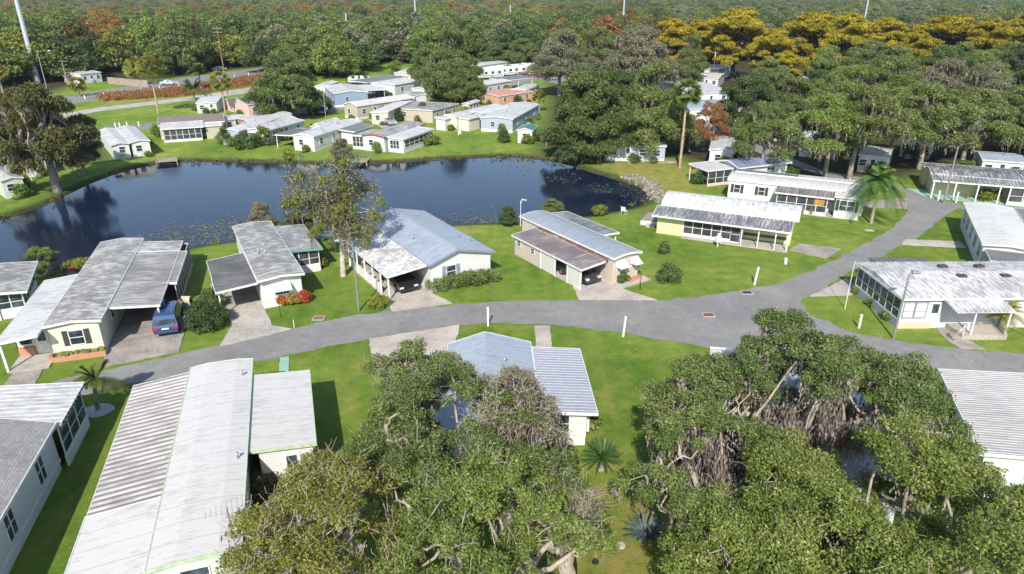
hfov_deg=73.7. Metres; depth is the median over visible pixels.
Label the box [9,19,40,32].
woodland tree
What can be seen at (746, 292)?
drain grate
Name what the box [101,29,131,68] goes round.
woodland tree
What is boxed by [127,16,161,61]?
woodland tree
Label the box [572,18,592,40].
woodland tree
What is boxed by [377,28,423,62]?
woodland tree
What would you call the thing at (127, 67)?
fan palm
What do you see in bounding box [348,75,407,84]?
pole shed
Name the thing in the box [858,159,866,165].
window
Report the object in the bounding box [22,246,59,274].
tree
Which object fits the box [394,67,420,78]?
mobile home
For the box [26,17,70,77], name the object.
woodland tree
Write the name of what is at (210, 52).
woodland tree
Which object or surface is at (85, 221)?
pond water
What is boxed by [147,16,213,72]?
woodland tree
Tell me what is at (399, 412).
oak tree
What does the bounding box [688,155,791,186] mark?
mobile home
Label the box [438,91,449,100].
bush
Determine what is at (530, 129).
garden shed
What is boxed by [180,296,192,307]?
grill and bins
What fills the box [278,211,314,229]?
tree
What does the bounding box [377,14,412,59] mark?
woodland tree
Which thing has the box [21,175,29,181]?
foundation shrub
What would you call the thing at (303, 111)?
mobile home
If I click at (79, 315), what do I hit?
mobile home
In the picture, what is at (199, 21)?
woodland tree
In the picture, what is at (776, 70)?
oak tree
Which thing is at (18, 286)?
mobile home
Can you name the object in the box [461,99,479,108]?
mobile home
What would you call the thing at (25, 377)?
path
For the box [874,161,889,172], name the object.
foundation shrub
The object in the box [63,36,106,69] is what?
woodland tree
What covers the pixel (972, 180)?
mobile home
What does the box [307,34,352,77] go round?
woodland tree
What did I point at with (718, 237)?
utility box
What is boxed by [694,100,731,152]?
tree with red leaves
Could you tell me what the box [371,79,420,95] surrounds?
mobile home
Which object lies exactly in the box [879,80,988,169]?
oak tree
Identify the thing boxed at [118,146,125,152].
window
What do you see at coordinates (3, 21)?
woodland tree
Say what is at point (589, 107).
oak tree
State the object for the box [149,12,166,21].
woodland tree
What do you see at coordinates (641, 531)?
agave
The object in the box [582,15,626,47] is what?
woodland tree
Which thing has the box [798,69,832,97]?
oak tree
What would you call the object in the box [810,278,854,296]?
driveway
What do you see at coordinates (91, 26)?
woodland tree
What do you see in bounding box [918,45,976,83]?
oak tree
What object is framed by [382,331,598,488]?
mobile home
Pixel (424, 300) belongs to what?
driveway
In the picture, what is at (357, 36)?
woodland tree
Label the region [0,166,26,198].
mobile home
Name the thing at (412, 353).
young oak
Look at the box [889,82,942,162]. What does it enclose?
oak tree
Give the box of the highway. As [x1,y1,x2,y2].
[0,66,277,110]
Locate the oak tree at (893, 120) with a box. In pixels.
[806,84,915,179]
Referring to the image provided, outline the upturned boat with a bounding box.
[66,267,82,269]
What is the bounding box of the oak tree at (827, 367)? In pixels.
[669,305,987,507]
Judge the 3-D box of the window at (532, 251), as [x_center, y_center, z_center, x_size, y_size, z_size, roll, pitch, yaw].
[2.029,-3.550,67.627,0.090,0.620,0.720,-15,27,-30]
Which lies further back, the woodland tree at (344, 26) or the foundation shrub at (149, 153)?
the woodland tree at (344, 26)
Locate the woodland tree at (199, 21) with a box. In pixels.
[179,13,213,50]
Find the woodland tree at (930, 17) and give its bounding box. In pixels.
[912,15,937,31]
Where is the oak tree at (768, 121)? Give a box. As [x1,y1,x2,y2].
[727,99,806,167]
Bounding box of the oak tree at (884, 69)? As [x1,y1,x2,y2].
[862,54,921,92]
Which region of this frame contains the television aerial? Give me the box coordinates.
[204,492,248,545]
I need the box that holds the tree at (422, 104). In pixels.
[417,101,426,106]
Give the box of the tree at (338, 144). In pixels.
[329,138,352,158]
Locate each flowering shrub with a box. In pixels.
[275,296,288,305]
[285,292,299,304]
[298,289,311,302]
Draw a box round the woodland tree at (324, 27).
[291,20,351,71]
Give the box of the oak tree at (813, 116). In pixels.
[779,90,879,176]
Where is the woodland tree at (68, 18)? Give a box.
[43,12,94,37]
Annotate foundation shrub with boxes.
[11,183,32,200]
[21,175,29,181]
[23,180,30,187]
[35,167,48,177]
[144,151,153,156]
[149,123,160,137]
[202,107,208,113]
[226,136,234,146]
[302,144,309,152]
[307,107,317,113]
[371,141,382,153]
[413,115,421,121]
[447,124,456,130]
[495,123,506,133]
[513,95,523,101]
[521,133,534,144]
[525,117,535,123]
[534,133,542,140]
[627,153,642,162]
[649,157,658,162]
[733,152,742,158]
[809,149,821,159]
[846,160,857,168]
[864,164,872,173]
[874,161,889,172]
[893,145,899,153]
[902,142,920,159]
[962,160,977,165]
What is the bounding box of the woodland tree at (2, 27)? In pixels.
[0,22,27,76]
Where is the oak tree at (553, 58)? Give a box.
[524,28,599,95]
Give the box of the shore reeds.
[1,152,650,274]
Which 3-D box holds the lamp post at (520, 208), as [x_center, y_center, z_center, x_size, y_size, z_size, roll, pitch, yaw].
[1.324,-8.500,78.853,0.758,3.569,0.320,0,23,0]
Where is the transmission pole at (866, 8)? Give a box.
[864,0,868,17]
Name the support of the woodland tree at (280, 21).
on the ground at (618, 368)
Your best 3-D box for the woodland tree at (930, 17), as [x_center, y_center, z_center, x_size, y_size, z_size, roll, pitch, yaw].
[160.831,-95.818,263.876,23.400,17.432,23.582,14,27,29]
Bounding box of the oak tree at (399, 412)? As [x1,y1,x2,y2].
[340,351,597,548]
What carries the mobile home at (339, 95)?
on the ground at (618, 368)
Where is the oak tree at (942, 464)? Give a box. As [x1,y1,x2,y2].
[662,403,1023,573]
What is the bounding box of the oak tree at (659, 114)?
[620,58,698,163]
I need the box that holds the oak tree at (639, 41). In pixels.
[593,25,681,87]
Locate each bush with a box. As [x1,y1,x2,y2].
[182,300,231,334]
[196,285,226,303]
[214,127,229,144]
[231,130,257,149]
[249,467,287,503]
[253,125,272,146]
[273,128,289,140]
[319,252,327,266]
[366,294,391,310]
[423,132,440,145]
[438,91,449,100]
[541,198,564,212]
[588,409,602,429]
[591,204,608,214]
[617,271,630,282]
[656,261,682,283]
[658,240,670,252]
[689,170,707,184]
[785,166,799,174]
[852,286,858,293]
[865,296,873,307]
[880,310,889,320]
[977,187,996,201]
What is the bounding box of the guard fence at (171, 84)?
[84,71,261,98]
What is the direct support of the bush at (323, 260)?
on the ground at (618, 368)
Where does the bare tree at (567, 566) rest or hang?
on the ground at (618, 368)
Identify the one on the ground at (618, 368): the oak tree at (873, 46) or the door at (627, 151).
the oak tree at (873, 46)
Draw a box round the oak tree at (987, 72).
[964,61,1017,104]
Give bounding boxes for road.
[52,187,1023,395]
[63,88,249,117]
[104,83,421,128]
[511,74,904,191]
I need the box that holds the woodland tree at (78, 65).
[35,41,101,76]
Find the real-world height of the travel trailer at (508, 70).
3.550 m
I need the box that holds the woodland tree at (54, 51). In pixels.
[3,26,92,81]
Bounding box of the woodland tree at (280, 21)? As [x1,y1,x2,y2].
[248,16,299,47]
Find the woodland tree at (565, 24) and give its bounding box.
[556,20,569,29]
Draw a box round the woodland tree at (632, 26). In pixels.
[623,22,643,29]
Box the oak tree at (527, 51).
[504,38,540,63]
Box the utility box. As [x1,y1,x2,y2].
[715,233,721,246]
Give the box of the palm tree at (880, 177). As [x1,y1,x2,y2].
[840,165,905,223]
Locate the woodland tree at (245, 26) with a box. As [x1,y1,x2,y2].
[240,18,263,44]
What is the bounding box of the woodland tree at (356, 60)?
[321,36,364,76]
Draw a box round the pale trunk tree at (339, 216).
[277,148,389,276]
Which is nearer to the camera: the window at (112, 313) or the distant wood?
the window at (112, 313)
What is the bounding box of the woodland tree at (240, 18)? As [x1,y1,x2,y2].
[225,14,252,34]
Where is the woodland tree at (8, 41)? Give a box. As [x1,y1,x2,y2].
[0,26,62,81]
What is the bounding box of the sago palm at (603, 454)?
[580,435,624,472]
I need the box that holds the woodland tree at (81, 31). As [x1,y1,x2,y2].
[54,17,113,64]
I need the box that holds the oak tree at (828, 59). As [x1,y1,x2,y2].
[799,44,842,78]
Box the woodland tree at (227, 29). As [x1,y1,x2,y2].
[218,27,240,61]
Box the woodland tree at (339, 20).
[329,16,350,29]
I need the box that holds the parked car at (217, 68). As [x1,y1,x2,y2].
[211,66,226,70]
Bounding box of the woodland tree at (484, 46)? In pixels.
[474,30,507,56]
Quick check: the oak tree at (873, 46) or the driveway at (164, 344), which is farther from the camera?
the oak tree at (873, 46)
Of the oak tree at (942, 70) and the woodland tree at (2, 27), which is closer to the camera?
the oak tree at (942, 70)
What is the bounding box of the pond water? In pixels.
[0,157,645,273]
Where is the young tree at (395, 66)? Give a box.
[387,60,401,74]
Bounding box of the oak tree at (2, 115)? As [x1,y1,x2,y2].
[0,91,10,122]
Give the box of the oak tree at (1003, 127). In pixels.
[934,87,1023,159]
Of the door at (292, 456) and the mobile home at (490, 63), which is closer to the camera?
the door at (292, 456)
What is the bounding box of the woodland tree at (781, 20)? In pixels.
[772,17,795,30]
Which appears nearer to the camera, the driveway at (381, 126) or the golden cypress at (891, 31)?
the driveway at (381, 126)
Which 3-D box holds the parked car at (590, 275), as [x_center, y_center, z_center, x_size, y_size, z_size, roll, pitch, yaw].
[6.242,-1.589,64.619,1.900,1.450,4.750,-15,27,-30]
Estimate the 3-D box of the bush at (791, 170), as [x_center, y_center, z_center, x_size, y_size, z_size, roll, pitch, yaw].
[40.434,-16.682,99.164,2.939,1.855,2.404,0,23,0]
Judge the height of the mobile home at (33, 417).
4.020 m
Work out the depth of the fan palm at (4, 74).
172.36 m
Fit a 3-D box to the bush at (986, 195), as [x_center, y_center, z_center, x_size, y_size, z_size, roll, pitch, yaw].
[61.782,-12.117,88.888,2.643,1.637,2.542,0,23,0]
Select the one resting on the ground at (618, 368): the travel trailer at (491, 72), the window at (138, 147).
the travel trailer at (491, 72)
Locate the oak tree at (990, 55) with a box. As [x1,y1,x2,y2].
[964,48,1013,87]
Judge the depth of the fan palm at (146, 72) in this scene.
147.63 m
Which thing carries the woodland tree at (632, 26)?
on the ground at (618, 368)
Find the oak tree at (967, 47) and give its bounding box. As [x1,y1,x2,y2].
[952,41,983,59]
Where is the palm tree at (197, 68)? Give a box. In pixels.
[185,62,210,89]
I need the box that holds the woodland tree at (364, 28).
[345,22,379,53]
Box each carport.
[358,85,384,96]
[489,75,533,85]
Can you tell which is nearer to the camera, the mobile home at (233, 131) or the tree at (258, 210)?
the tree at (258, 210)
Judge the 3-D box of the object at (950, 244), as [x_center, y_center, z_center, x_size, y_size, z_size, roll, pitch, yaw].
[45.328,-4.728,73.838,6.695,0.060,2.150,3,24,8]
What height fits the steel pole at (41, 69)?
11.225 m
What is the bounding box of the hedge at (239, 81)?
[95,73,262,101]
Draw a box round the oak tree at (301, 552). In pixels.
[205,437,426,573]
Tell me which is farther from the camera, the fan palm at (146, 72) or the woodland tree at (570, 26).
the woodland tree at (570, 26)
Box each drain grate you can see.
[312,316,325,319]
[701,312,715,316]
[740,290,753,294]
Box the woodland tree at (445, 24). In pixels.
[437,19,472,52]
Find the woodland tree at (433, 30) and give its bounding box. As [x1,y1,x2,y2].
[402,17,449,57]
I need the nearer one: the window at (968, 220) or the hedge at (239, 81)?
the window at (968, 220)
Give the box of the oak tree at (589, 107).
[540,65,637,161]
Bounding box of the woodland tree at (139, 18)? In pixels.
[115,12,156,62]
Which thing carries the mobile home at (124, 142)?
on the ground at (618, 368)
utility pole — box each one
[212,26,227,93]
[322,86,327,119]
[943,147,958,202]
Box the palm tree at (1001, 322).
[981,300,1023,334]
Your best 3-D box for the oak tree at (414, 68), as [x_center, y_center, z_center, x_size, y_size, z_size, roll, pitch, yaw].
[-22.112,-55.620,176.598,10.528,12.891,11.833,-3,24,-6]
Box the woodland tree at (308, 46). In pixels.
[296,26,340,74]
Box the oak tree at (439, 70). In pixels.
[421,26,484,101]
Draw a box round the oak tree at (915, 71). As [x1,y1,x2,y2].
[871,44,923,79]
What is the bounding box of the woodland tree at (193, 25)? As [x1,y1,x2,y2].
[172,20,206,63]
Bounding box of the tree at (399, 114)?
[395,108,403,119]
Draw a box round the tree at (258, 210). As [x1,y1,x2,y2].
[248,201,279,225]
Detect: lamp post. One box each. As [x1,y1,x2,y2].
[334,239,359,311]
[520,199,526,225]
[892,270,920,338]
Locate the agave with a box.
[621,509,665,546]
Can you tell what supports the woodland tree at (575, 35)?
on the ground at (618, 368)
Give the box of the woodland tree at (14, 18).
[6,11,40,26]
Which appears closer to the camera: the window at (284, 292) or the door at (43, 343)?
the door at (43, 343)
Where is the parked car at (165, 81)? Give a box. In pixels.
[159,79,176,84]
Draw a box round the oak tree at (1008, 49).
[992,43,1023,68]
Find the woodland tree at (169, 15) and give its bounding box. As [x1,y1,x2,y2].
[154,10,180,27]
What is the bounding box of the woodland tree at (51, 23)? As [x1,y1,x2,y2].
[27,19,81,45]
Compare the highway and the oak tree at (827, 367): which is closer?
the oak tree at (827, 367)
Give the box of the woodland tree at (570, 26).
[560,24,582,40]
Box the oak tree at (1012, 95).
[976,84,1023,152]
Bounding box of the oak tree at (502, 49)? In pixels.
[481,42,520,64]
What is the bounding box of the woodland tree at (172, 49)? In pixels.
[146,33,195,74]
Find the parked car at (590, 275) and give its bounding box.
[556,262,600,283]
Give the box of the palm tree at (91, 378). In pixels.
[73,359,132,410]
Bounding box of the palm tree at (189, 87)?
[180,78,211,100]
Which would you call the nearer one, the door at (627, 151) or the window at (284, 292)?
the window at (284, 292)
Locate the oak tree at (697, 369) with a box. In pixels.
[633,349,779,513]
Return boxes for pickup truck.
[377,271,417,291]
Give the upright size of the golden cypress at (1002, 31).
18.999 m
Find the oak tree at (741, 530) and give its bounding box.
[657,453,941,573]
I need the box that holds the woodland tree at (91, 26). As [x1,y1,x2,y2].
[65,14,97,29]
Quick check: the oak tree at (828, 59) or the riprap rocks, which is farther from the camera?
the oak tree at (828, 59)
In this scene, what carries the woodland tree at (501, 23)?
on the ground at (618, 368)
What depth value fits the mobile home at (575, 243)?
66.00 m
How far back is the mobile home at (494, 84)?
181.01 m
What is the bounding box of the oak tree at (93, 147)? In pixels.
[63,115,103,172]
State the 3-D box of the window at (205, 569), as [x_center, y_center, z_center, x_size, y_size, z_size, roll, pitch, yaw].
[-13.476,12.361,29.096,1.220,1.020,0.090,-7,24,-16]
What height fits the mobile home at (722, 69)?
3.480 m
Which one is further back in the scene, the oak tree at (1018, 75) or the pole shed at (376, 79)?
the pole shed at (376, 79)
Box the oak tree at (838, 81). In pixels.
[813,63,872,98]
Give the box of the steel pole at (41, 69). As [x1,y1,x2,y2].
[37,50,49,87]
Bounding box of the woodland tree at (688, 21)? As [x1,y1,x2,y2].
[673,18,692,51]
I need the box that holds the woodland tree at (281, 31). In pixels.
[250,23,294,52]
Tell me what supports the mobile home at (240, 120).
on the ground at (618, 368)
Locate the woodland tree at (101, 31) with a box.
[95,27,109,37]
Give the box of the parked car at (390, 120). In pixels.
[384,116,396,125]
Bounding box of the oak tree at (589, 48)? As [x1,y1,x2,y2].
[574,26,623,67]
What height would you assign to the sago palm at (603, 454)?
2.192 m
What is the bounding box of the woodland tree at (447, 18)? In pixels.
[436,17,471,41]
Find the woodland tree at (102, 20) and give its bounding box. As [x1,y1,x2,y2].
[94,14,117,29]
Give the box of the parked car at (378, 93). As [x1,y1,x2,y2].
[373,90,392,97]
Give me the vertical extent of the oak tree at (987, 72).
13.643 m
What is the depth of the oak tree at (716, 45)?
252.83 m
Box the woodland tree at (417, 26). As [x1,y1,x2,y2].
[411,20,444,50]
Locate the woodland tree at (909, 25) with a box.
[881,22,913,49]
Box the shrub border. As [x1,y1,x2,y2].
[60,257,89,269]
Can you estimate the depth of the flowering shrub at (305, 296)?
59.45 m
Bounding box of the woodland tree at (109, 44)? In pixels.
[89,24,152,69]
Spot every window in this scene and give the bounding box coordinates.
[2,506,19,544]
[6,183,15,191]
[18,339,33,345]
[33,454,48,487]
[67,329,86,345]
[109,309,114,319]
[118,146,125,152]
[135,145,142,151]
[178,564,210,573]
[274,283,289,295]
[446,264,455,274]
[490,121,494,126]
[530,247,534,254]
[548,415,569,431]
[639,149,645,155]
[654,150,660,155]
[714,154,720,160]
[733,184,740,192]
[758,187,764,195]
[767,166,774,171]
[838,200,855,212]
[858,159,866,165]
[902,144,908,150]
[947,403,956,421]
[962,210,966,225]
[965,217,969,231]
[968,225,973,239]
[972,232,977,248]
[976,241,981,258]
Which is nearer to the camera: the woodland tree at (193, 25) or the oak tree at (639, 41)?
the oak tree at (639, 41)
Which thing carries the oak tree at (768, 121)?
on the ground at (618, 368)
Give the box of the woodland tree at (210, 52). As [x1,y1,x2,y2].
[174,39,220,66]
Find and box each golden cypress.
[650,17,698,60]
[675,19,714,56]
[699,7,769,79]
[747,27,797,70]
[782,11,842,76]
[810,11,881,62]
[856,17,918,56]
[898,28,941,67]
[911,14,990,56]
[956,17,1023,49]
[992,13,1023,47]
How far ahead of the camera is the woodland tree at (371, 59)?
229.86 m
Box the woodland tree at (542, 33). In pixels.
[529,24,550,41]
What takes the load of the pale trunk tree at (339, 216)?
on the ground at (618, 368)
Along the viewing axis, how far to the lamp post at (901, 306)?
52.31 m
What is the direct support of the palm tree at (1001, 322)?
on the ground at (618, 368)
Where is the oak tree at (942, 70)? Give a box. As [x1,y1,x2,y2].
[919,58,970,92]
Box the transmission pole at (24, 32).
[14,0,40,83]
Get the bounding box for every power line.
[80,29,207,59]
[88,29,216,59]
[721,53,955,148]
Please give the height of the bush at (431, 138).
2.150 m
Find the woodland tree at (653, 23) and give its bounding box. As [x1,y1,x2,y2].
[642,15,674,52]
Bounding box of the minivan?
[152,298,183,334]
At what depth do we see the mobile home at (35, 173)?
100.53 m
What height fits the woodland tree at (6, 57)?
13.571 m
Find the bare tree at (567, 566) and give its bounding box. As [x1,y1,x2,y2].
[501,452,621,573]
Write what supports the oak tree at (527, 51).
on the ground at (618, 368)
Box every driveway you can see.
[104,308,186,366]
[140,308,186,358]
[220,299,290,345]
[368,119,394,127]
[369,324,459,359]
[380,282,451,310]
[573,283,655,299]
[787,243,840,258]
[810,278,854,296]
[864,198,907,208]
[907,188,1023,206]
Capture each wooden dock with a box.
[155,154,178,165]
[351,155,369,165]
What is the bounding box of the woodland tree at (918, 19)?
[909,16,928,28]
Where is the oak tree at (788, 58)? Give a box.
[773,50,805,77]
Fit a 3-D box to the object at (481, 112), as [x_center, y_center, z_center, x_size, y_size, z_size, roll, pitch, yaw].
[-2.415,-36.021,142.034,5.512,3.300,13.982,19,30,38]
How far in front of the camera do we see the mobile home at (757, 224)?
74.51 m
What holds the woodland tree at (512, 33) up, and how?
on the ground at (618, 368)
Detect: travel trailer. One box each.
[348,75,368,83]
[478,67,503,77]
[490,65,514,75]
[504,64,527,74]
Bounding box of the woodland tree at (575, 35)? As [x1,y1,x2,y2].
[549,27,582,50]
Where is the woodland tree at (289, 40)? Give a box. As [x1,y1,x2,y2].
[266,28,306,55]
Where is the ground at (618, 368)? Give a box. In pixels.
[0,52,1023,573]
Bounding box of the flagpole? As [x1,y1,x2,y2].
[844,262,854,308]
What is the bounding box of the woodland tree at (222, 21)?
[205,13,241,59]
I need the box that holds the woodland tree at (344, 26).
[332,20,377,45]
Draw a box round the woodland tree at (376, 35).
[360,17,386,53]
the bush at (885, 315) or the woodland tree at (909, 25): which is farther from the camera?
the woodland tree at (909, 25)
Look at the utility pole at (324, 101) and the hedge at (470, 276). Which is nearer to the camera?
the hedge at (470, 276)
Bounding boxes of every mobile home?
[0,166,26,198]
[0,238,193,373]
[0,261,38,320]
[0,382,89,573]
[26,143,48,176]
[63,70,102,83]
[64,358,316,573]
[98,125,150,160]
[158,113,224,142]
[206,221,322,317]
[222,111,292,144]
[224,114,247,127]
[225,97,274,115]
[236,114,295,123]
[246,118,304,143]
[274,118,373,151]
[299,94,330,113]
[310,117,339,128]
[315,80,337,91]
[324,84,367,106]
[343,94,413,119]
[345,207,494,301]
[350,121,434,152]
[370,101,411,124]
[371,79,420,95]
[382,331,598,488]
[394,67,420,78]
[400,101,458,122]
[404,90,426,100]
[411,86,433,99]
[434,104,501,130]
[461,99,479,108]
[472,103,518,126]
[473,60,511,67]
[477,88,533,104]
[479,102,539,132]
[483,79,511,90]
[510,83,539,97]
[511,210,650,289]
[606,138,666,162]
[640,190,802,252]
[656,81,728,99]
[682,99,741,120]
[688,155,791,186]
[698,72,725,85]
[704,64,736,77]
[709,134,740,160]
[709,346,900,541]
[727,169,864,220]
[798,130,840,159]
[854,257,1023,340]
[857,145,893,173]
[899,138,933,158]
[919,162,1023,205]
[937,369,1023,496]
[960,202,1023,260]
[972,151,1023,169]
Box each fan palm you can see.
[0,64,9,93]
[67,76,86,96]
[121,55,147,79]
[133,53,164,113]
[209,70,231,114]
[531,89,545,111]
[672,77,703,167]
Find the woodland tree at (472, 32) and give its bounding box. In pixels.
[463,22,484,55]
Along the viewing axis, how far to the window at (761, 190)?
86.81 m
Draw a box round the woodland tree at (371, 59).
[345,40,387,70]
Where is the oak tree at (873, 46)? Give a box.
[857,39,887,63]
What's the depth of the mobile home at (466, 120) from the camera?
133.97 m
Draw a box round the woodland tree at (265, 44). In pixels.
[235,37,279,67]
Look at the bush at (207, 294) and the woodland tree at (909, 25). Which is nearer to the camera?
the bush at (207, 294)
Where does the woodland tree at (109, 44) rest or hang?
on the ground at (618, 368)
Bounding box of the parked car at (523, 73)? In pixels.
[517,72,532,76]
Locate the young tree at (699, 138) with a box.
[679,114,708,151]
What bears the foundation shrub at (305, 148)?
on the ground at (618, 368)
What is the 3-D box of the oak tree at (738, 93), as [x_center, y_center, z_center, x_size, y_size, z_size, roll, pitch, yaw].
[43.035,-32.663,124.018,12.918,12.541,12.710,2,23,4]
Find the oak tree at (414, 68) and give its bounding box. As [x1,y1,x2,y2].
[406,47,430,84]
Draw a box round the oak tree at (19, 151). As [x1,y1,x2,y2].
[0,79,101,192]
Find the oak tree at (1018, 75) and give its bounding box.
[1006,68,1023,98]
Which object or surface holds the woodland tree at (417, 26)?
on the ground at (618, 368)
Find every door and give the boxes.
[34,329,52,353]
[282,450,301,483]
[332,132,335,142]
[625,147,630,158]
[868,158,876,167]
[926,302,942,323]
[998,163,1006,167]
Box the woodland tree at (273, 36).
[260,33,286,62]
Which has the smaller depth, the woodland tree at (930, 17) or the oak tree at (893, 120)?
the oak tree at (893, 120)
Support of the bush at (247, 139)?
on the ground at (618, 368)
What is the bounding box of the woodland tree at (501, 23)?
[484,18,518,55]
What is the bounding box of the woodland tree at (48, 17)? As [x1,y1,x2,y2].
[43,14,75,26]
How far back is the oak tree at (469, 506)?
24.51 m
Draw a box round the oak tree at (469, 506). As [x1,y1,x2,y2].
[370,439,620,573]
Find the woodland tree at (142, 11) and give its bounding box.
[128,10,147,28]
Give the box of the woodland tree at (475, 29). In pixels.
[462,19,486,57]
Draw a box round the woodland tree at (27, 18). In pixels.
[23,15,42,22]
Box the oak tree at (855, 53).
[831,46,877,82]
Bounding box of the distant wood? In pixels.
[0,0,1023,53]
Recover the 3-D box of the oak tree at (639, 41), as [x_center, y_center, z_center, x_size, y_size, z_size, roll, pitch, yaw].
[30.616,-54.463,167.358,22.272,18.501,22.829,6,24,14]
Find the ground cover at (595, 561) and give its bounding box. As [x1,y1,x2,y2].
[592,559,598,564]
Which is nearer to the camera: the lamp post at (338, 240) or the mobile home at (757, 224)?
the lamp post at (338, 240)
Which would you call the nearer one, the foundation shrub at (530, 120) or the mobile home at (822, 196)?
the mobile home at (822, 196)
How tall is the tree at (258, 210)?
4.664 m
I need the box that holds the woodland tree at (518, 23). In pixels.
[503,16,529,31]
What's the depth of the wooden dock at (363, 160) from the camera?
109.12 m
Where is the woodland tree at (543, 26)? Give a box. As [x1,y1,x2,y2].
[529,18,551,33]
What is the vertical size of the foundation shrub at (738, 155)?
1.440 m
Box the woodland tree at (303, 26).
[291,16,316,38]
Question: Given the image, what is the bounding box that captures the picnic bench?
[657,161,676,162]
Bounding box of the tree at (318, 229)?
[306,210,327,239]
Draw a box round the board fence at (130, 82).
[107,77,147,86]
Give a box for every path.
[4,369,42,384]
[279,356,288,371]
[534,325,551,346]
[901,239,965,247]
[936,327,985,349]
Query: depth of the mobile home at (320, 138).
119.83 m
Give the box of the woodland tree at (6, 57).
[0,42,32,85]
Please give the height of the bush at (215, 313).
2.304 m
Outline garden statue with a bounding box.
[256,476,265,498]
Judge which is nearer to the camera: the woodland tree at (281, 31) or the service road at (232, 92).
the service road at (232, 92)
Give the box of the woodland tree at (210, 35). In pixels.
[200,24,240,65]
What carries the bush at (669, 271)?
on the ground at (618, 368)
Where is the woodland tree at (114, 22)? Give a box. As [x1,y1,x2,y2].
[105,18,124,31]
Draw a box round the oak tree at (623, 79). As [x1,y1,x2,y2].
[604,69,637,96]
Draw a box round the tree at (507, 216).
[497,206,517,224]
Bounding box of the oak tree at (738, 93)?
[717,72,791,126]
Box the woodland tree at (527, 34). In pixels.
[514,25,546,50]
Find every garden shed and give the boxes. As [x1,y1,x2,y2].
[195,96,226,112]
[517,123,537,142]
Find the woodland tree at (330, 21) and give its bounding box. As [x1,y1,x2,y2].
[326,18,341,26]
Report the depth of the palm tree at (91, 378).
43.59 m
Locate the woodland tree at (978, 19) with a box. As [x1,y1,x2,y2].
[973,16,1005,23]
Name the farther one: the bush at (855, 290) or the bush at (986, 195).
the bush at (986, 195)
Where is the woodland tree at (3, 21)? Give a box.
[0,17,8,31]
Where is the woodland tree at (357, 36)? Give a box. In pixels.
[341,23,373,62]
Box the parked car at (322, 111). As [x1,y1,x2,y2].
[318,105,327,114]
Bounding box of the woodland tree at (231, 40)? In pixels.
[211,33,252,66]
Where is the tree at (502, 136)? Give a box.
[497,128,510,142]
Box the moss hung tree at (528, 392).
[455,358,581,534]
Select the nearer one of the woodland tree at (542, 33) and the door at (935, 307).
the door at (935, 307)
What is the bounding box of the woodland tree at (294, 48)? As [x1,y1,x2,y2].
[262,44,314,71]
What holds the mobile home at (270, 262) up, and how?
on the ground at (618, 368)
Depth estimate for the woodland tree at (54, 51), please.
200.00 m
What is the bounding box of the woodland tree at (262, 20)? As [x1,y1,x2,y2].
[255,14,272,28]
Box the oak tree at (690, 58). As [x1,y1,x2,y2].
[672,34,709,81]
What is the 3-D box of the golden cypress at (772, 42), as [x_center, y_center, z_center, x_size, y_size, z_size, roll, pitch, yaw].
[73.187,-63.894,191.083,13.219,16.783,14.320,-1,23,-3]
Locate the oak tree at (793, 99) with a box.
[771,74,822,135]
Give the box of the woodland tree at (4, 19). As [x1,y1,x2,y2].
[0,17,10,26]
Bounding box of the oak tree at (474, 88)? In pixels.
[442,60,488,102]
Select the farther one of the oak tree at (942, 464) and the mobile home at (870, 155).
the mobile home at (870, 155)
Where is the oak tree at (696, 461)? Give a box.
[609,401,827,573]
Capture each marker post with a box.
[487,307,488,325]
[622,316,626,336]
[753,267,759,284]
[857,314,862,328]
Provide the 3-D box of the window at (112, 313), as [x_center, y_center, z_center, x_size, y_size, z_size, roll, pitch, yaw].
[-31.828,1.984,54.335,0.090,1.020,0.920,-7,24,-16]
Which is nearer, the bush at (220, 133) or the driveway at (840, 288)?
the driveway at (840, 288)
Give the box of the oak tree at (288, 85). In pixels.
[240,47,330,115]
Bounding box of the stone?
[617,542,624,548]
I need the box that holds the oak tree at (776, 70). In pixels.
[752,57,793,95]
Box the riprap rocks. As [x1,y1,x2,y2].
[619,174,664,202]
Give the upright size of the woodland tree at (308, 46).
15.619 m
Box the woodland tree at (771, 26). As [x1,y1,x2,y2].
[753,24,775,58]
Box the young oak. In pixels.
[357,335,478,465]
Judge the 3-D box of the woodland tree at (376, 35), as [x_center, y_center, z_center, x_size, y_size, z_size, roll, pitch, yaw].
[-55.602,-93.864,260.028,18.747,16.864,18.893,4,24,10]
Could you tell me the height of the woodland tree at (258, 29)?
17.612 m
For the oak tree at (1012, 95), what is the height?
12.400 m
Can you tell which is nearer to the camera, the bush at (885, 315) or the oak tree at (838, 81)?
the bush at (885, 315)
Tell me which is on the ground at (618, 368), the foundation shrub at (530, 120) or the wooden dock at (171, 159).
the foundation shrub at (530, 120)
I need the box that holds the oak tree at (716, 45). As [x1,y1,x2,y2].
[700,26,741,63]
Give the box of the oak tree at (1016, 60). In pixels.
[1000,48,1023,84]
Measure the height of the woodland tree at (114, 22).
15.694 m
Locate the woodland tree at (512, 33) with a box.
[487,24,523,54]
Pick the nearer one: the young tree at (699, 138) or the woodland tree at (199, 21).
the young tree at (699, 138)
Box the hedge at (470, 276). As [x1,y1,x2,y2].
[424,268,500,291]
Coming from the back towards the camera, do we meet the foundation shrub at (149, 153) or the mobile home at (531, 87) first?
the mobile home at (531, 87)
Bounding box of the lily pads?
[135,166,638,244]
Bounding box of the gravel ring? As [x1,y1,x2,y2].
[85,403,114,417]
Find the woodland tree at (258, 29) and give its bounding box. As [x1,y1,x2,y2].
[240,15,267,47]

